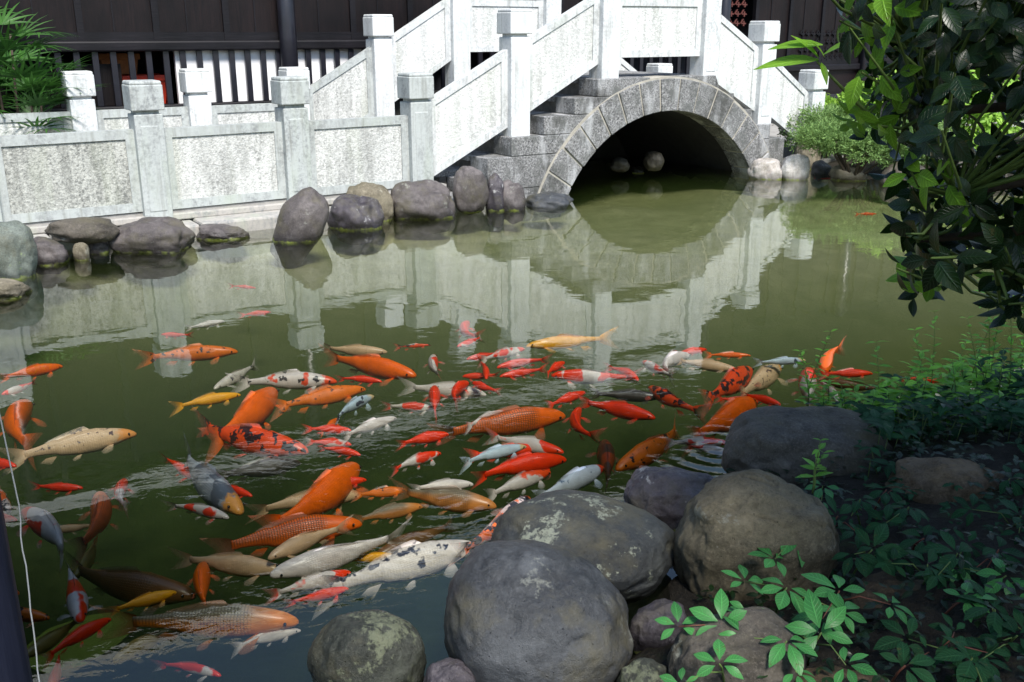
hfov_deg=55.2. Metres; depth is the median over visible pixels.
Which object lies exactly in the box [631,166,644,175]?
boulder
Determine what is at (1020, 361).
weed
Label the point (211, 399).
koi
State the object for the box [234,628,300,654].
koi
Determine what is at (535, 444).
koi
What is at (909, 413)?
weed
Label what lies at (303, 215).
boulder
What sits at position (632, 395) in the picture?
koi
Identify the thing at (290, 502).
koi
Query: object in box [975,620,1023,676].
creeper sprig
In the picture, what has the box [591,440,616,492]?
koi
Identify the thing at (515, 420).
koi
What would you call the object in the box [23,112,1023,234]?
walkway
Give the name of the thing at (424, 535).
koi
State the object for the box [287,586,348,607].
koi
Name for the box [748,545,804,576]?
creeper sprig
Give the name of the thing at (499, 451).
koi
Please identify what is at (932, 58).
broadleaf tree
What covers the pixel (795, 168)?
boulder
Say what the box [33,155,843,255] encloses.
kerb
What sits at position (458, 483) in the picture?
koi
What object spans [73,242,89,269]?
boulder
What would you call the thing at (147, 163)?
stone balustrade
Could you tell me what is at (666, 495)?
boulder
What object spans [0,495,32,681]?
pavilion
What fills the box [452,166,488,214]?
boulder
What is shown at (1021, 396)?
weed
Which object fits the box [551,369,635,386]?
koi
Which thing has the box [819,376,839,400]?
koi
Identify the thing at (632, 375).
koi
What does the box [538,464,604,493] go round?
koi
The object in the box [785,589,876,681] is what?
creeper sprig
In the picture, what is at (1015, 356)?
weed
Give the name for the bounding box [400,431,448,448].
koi
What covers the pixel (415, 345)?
koi
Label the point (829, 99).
shrub
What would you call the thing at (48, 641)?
koi
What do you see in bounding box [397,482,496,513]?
koi
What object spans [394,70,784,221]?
stone bridge
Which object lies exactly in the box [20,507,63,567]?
koi
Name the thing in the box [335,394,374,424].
koi
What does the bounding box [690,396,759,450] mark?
koi
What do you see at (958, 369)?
weed
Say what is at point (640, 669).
boulder
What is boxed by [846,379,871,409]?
weed
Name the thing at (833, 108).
juniper bush
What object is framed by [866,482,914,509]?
creeper sprig
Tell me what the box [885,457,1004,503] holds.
boulder
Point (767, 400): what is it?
koi
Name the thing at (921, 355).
weed
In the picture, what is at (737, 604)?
creeper sprig
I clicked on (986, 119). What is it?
shrub
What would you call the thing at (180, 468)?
koi
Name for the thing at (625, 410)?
koi
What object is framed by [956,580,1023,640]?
creeper sprig
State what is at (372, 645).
boulder
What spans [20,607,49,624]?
koi
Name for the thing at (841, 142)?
juniper bush
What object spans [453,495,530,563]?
koi
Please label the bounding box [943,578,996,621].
creeper sprig
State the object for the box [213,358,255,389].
koi
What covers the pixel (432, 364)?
koi
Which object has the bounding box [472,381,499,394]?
koi
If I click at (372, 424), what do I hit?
koi
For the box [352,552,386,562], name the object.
koi
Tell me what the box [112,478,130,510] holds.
koi
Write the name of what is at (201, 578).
koi
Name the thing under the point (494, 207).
boulder
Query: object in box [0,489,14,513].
koi
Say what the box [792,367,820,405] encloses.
koi
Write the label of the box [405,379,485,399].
koi
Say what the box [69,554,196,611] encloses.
koi
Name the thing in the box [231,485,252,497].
koi
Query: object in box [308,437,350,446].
koi
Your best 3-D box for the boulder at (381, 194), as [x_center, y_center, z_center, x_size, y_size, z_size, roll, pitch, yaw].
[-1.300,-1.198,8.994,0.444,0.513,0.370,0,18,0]
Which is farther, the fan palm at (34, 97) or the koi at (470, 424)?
the fan palm at (34, 97)
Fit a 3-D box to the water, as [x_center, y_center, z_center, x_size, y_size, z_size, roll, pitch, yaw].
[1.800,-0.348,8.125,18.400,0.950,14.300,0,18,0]
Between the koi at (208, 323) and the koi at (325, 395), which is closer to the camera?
the koi at (325, 395)
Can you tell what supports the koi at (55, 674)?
in the water
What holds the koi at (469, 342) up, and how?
in the water
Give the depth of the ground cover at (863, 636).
2.88 m
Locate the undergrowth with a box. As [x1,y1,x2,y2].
[843,353,1023,477]
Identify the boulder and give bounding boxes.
[0,220,38,308]
[0,278,32,304]
[34,236,68,274]
[44,217,119,243]
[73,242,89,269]
[89,242,108,259]
[108,216,195,268]
[196,224,249,244]
[270,187,329,268]
[307,609,426,681]
[327,194,384,244]
[346,182,393,234]
[391,179,455,234]
[423,657,475,681]
[444,539,633,681]
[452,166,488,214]
[485,173,504,228]
[490,490,674,604]
[503,179,525,224]
[526,191,573,212]
[610,157,629,172]
[615,657,667,681]
[623,466,713,531]
[628,598,686,653]
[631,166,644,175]
[643,151,663,170]
[666,606,804,681]
[672,469,839,600]
[721,405,891,484]
[747,158,781,188]
[780,154,809,191]
[794,665,884,681]
[795,136,820,174]
[811,160,831,181]
[829,164,867,188]
[851,571,923,608]
[879,162,924,197]
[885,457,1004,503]
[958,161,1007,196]
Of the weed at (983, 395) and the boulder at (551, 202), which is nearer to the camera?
the weed at (983, 395)
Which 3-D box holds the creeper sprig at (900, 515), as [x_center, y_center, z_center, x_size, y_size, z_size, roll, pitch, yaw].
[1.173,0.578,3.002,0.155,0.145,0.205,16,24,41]
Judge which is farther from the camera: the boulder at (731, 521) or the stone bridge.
the stone bridge
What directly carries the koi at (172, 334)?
in the water
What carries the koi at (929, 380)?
in the water
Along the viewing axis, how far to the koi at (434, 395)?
4.74 m
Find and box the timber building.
[0,0,1020,122]
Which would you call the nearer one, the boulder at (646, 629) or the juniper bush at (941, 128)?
the boulder at (646, 629)
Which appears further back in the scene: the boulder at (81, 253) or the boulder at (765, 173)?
the boulder at (765, 173)
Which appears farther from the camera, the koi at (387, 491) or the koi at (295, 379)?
the koi at (295, 379)
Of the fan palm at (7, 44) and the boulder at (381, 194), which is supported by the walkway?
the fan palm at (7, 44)
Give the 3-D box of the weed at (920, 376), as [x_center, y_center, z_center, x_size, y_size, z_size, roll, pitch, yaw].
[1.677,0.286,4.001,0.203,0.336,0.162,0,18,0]
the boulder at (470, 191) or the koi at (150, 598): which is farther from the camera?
the boulder at (470, 191)
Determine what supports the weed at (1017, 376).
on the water
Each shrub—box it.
[825,93,847,115]
[836,70,896,116]
[938,70,1023,161]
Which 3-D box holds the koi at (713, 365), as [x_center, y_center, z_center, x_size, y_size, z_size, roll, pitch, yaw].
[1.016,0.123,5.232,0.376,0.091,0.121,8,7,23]
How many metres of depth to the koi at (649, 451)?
4.10 m
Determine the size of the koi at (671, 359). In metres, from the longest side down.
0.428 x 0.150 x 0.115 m
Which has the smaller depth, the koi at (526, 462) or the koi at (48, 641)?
the koi at (48, 641)
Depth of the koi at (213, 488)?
3.78 m
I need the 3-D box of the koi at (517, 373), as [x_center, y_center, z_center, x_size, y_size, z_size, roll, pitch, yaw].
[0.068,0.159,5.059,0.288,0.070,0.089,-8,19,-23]
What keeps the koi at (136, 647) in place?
in the water
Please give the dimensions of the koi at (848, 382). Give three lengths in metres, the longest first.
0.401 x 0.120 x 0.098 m
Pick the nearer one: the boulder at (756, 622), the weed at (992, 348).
the boulder at (756, 622)
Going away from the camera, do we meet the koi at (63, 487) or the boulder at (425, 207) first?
the koi at (63, 487)
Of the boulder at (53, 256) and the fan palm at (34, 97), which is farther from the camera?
the fan palm at (34, 97)
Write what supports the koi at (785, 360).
in the water
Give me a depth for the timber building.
11.35 m
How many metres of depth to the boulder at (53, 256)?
7.21 m
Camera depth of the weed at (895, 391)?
3.94 m
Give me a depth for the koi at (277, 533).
3.47 m
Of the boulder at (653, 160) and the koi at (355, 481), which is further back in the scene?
the boulder at (653, 160)
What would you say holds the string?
hanging from the pavilion
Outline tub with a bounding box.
[122,73,165,103]
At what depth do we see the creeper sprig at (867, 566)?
2.77 m
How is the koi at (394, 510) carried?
in the water
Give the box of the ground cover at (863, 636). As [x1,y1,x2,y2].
[696,363,1023,681]
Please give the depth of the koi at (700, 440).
4.20 m
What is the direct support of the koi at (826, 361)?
in the water
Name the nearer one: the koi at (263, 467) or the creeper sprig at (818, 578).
the creeper sprig at (818, 578)
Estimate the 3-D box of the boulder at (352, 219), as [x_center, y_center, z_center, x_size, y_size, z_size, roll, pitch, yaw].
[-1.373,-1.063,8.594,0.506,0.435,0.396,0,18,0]
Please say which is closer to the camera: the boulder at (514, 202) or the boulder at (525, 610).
the boulder at (525, 610)
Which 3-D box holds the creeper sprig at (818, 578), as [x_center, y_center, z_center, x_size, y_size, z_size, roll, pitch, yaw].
[0.861,0.715,2.565,0.342,0.150,0.218,-6,19,-19]
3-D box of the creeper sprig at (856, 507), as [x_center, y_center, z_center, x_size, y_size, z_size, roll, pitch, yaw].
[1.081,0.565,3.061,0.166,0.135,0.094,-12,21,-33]
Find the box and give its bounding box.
[98,53,139,73]
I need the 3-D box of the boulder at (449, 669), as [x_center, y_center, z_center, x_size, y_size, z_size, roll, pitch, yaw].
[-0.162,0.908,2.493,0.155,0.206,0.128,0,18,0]
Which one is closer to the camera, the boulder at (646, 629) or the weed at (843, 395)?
the boulder at (646, 629)
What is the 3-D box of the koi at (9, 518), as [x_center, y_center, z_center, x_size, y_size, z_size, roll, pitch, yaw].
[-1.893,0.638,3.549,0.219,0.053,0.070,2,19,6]
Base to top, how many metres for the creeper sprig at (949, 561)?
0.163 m
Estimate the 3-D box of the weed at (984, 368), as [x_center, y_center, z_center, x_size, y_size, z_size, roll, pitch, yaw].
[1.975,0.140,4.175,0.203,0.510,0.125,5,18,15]
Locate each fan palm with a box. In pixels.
[0,1,89,113]
[0,47,107,134]
[0,56,17,111]
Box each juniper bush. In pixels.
[772,99,856,158]
[789,111,920,175]
[868,118,966,166]
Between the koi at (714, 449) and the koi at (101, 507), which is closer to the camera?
the koi at (101, 507)
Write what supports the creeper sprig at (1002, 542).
on the ground at (656, 267)
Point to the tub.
(160, 77)
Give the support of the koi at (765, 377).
in the water
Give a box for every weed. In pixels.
[794,329,836,405]
[795,438,832,493]
[811,375,840,405]
[827,382,855,408]
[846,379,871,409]
[863,341,907,415]
[875,389,903,432]
[894,395,927,431]
[895,361,923,418]
[901,371,934,419]
[907,310,942,401]
[907,350,942,405]
[907,420,946,439]
[937,350,977,403]
[939,334,973,386]
[939,358,974,426]
[948,316,997,389]
[960,316,994,389]
[963,388,992,424]
[968,348,1020,412]
[971,270,1006,383]
[989,394,1023,429]
[1000,324,1023,389]
[1005,369,1023,407]
[1008,288,1023,369]
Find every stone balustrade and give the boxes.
[0,0,672,135]
[0,0,828,222]
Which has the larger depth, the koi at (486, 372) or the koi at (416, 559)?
the koi at (486, 372)
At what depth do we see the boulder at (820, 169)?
11.68 m
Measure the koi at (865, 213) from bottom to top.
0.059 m
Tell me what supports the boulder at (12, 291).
in the water
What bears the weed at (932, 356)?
on the ground at (656, 267)
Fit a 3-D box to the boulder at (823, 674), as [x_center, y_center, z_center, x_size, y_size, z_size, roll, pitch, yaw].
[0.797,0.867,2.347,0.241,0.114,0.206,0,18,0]
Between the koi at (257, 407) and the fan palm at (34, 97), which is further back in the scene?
the fan palm at (34, 97)
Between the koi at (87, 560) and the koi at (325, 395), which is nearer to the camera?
the koi at (87, 560)
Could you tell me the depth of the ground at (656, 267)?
6.91 m
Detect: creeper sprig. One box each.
[655,588,746,639]
[660,639,747,681]
[719,616,817,681]
[721,564,866,632]
[727,601,763,611]
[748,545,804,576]
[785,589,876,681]
[792,573,915,643]
[805,480,838,507]
[825,494,867,547]
[832,523,923,581]
[836,495,880,524]
[865,495,928,529]
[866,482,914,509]
[873,525,941,558]
[873,617,994,681]
[874,547,959,588]
[880,636,944,681]
[914,530,985,590]
[928,613,1010,673]
[940,557,1023,597]
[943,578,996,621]
[944,536,1023,585]
[950,493,1023,544]
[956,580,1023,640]
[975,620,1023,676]
[999,462,1023,495]
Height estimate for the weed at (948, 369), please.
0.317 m
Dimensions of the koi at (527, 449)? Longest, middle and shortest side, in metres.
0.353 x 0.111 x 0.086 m
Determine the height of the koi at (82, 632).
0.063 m
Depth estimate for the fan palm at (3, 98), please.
9.71 m
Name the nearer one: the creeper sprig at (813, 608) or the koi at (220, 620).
the creeper sprig at (813, 608)
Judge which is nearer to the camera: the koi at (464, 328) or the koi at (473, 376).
the koi at (473, 376)
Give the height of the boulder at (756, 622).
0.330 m
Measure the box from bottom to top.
0.225 m
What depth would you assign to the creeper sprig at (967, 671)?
2.29 m
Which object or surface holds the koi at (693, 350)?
in the water
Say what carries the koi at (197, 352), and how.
in the water
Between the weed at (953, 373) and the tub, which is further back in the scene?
the tub
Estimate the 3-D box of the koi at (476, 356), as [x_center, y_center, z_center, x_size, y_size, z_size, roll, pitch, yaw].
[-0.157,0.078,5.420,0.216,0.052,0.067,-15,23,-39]
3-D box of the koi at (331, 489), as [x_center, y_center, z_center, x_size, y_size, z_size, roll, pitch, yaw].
[-0.764,0.606,3.774,0.240,0.171,0.694,5,18,25]
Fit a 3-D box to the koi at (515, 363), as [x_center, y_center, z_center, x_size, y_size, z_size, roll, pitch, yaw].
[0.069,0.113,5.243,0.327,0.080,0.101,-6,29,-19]
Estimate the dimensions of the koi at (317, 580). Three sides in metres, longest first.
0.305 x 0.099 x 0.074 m
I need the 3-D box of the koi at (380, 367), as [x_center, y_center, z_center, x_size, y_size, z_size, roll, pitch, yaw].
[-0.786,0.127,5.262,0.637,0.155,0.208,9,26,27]
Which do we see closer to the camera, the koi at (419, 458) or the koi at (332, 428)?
the koi at (419, 458)
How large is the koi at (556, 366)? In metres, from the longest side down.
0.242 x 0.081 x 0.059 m
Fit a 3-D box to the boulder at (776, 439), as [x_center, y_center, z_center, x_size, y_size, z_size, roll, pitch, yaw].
[1.123,0.451,3.747,0.645,0.378,0.488,0,18,0]
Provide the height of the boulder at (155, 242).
0.404 m
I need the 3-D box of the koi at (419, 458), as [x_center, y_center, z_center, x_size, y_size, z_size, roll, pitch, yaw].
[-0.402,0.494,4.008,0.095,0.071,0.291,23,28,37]
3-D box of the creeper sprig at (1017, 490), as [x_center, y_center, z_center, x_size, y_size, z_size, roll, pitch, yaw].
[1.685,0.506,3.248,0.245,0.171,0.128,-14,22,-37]
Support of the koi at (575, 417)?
in the water
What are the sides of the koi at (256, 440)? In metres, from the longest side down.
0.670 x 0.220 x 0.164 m
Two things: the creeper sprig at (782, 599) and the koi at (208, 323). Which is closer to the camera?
the creeper sprig at (782, 599)
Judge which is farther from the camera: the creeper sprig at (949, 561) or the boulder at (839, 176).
the boulder at (839, 176)
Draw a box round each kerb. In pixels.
[29,192,390,233]
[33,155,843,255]
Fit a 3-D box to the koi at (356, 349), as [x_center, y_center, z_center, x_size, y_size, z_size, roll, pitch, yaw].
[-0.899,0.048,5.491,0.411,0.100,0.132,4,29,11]
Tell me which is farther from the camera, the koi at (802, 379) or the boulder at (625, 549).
the koi at (802, 379)
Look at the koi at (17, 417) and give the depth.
4.66 m
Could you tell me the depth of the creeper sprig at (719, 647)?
2.28 m
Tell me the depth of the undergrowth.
3.72 m
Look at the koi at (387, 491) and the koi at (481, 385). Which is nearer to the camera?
the koi at (387, 491)
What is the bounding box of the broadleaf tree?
[754,0,1023,332]
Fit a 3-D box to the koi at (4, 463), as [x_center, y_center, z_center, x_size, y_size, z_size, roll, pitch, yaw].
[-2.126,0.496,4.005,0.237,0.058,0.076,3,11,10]
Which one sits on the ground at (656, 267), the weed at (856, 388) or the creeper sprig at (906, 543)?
the creeper sprig at (906, 543)
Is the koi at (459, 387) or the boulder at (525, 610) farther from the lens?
the koi at (459, 387)
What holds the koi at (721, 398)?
in the water
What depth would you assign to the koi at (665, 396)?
4.67 m
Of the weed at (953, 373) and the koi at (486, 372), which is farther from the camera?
the koi at (486, 372)
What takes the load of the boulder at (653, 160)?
on the ground at (656, 267)
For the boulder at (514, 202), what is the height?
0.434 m
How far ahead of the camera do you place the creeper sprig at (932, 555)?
2.71 m
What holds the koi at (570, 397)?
in the water
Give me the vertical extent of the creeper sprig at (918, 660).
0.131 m
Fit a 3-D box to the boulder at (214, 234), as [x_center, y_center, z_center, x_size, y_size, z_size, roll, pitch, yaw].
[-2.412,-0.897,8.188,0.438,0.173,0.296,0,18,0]
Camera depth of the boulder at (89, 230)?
7.44 m
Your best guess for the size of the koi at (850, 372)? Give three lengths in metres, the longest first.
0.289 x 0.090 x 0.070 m
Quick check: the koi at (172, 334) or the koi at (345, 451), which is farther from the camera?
the koi at (172, 334)
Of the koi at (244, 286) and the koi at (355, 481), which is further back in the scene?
the koi at (244, 286)
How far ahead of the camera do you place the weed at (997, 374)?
4.05 m
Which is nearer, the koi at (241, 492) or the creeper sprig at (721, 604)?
the creeper sprig at (721, 604)
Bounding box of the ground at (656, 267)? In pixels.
[0,129,1023,681]
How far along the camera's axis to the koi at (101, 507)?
3.55 m
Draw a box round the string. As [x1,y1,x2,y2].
[0,415,39,681]
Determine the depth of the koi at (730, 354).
5.38 m
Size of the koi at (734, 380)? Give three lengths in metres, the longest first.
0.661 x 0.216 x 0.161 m
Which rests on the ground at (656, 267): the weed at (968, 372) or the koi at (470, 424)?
the weed at (968, 372)
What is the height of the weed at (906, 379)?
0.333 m
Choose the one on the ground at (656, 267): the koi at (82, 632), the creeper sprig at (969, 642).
the creeper sprig at (969, 642)
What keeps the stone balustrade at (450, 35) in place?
on the walkway
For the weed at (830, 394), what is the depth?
4.27 m
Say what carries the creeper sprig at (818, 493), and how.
on the ground at (656, 267)
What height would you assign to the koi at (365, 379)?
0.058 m
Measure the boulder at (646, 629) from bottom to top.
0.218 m
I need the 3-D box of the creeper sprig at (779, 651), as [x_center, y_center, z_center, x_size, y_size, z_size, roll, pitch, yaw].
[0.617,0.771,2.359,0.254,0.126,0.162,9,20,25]
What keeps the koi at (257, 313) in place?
in the water
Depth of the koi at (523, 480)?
3.89 m
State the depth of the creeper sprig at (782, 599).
2.55 m
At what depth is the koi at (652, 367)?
5.12 m
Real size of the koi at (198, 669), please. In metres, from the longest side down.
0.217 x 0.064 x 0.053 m
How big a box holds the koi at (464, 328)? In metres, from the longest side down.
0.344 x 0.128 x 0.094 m
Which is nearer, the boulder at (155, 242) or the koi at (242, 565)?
the koi at (242, 565)
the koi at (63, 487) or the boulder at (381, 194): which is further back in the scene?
the boulder at (381, 194)
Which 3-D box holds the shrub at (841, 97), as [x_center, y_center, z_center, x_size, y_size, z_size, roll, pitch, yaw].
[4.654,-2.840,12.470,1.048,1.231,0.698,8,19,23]
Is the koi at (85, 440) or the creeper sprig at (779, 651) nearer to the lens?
the creeper sprig at (779, 651)
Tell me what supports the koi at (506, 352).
in the water
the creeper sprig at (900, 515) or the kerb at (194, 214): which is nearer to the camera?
the creeper sprig at (900, 515)
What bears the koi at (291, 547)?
in the water
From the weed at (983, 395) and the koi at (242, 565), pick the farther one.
the weed at (983, 395)
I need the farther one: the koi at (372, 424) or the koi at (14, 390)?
the koi at (14, 390)
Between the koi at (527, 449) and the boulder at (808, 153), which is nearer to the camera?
the koi at (527, 449)
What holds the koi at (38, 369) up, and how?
in the water
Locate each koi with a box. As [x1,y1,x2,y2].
[0,399,39,449]
[0,458,16,468]
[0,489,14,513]
[1,363,62,382]
[1,379,34,394]
[4,513,17,522]
[8,427,136,469]
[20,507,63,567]
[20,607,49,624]
[27,620,79,657]
[33,482,82,492]
[46,617,110,665]
[48,655,63,681]
[60,524,88,532]
[63,560,95,622]
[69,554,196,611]
[72,538,96,577]
[73,491,119,560]
[109,602,298,644]
[110,590,176,615]
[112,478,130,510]
[112,629,178,663]
[143,344,237,365]
[156,660,220,679]
[161,332,190,337]
[162,454,190,480]
[167,501,228,521]
[175,392,240,412]
[178,550,278,580]
[184,442,245,515]
[187,320,224,330]
[190,562,215,603]
[200,413,308,457]
[208,387,280,453]
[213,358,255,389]
[214,513,361,553]
[216,457,300,479]
[230,284,255,288]
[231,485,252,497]
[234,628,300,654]
[236,370,336,392]
[241,310,270,317]
[254,489,357,519]
[264,462,363,523]
[268,519,345,559]
[270,525,401,578]
[271,569,350,601]
[275,385,365,416]
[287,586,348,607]
[306,424,350,433]
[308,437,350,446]
[319,445,360,457]
[321,418,338,436]
[321,539,478,608]
[324,343,386,355]
[327,349,416,381]
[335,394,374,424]
[339,375,381,384]
[344,416,396,442]
[351,477,366,485]
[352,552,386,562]
[354,502,422,522]
[355,486,403,499]
[376,516,452,552]
[385,402,436,412]
[392,451,440,476]
[396,343,429,350]
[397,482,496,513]
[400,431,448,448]
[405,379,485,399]
[413,478,472,489]
[426,354,441,378]
[426,385,443,418]
[438,406,565,445]
[449,380,469,406]
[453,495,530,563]
[457,335,481,346]
[458,320,479,340]
[462,372,497,380]
[464,444,525,469]
[467,350,497,359]
[467,410,499,431]
[470,442,531,462]
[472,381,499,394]
[475,452,566,486]
[479,358,492,379]
[481,347,524,365]
[488,429,563,453]
[489,469,550,500]
[497,355,547,369]
[500,365,544,378]
[526,330,609,349]
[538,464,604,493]
[547,361,564,377]
[548,391,585,407]
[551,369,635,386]
[566,407,598,443]
[581,395,654,421]
[590,387,655,401]
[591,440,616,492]
[607,364,638,380]
[615,418,677,471]
[641,360,673,379]
[647,385,705,419]
[661,351,690,381]
[667,436,724,448]
[674,358,734,371]
[675,347,706,354]
[686,442,723,455]
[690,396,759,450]
[703,366,753,410]
[706,351,750,359]
[717,395,757,402]
[741,364,783,395]
[744,392,780,405]
[755,356,805,366]
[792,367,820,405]
[812,340,842,374]
[818,378,891,391]
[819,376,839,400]
[823,368,872,378]
[856,212,875,215]
[901,376,940,383]
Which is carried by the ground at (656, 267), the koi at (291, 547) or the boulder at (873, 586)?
the boulder at (873, 586)
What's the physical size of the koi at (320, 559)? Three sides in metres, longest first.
0.526 x 0.170 x 0.128 m
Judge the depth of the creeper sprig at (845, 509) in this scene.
2.94 m
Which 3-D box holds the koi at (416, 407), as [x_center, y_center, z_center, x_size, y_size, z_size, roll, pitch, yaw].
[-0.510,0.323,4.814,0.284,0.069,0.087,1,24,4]
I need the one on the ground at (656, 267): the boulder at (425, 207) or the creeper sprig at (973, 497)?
the creeper sprig at (973, 497)
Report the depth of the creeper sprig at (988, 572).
2.65 m
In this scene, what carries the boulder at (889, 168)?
in the water
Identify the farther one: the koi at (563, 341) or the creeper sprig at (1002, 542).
the koi at (563, 341)
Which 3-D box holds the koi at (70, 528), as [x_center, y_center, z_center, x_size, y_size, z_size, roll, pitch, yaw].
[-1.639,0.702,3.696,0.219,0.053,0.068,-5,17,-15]
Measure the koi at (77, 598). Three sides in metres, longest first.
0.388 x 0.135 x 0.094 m
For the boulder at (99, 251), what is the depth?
7.57 m
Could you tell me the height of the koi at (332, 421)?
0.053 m
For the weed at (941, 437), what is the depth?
3.74 m
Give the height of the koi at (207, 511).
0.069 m
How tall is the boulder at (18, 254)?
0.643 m

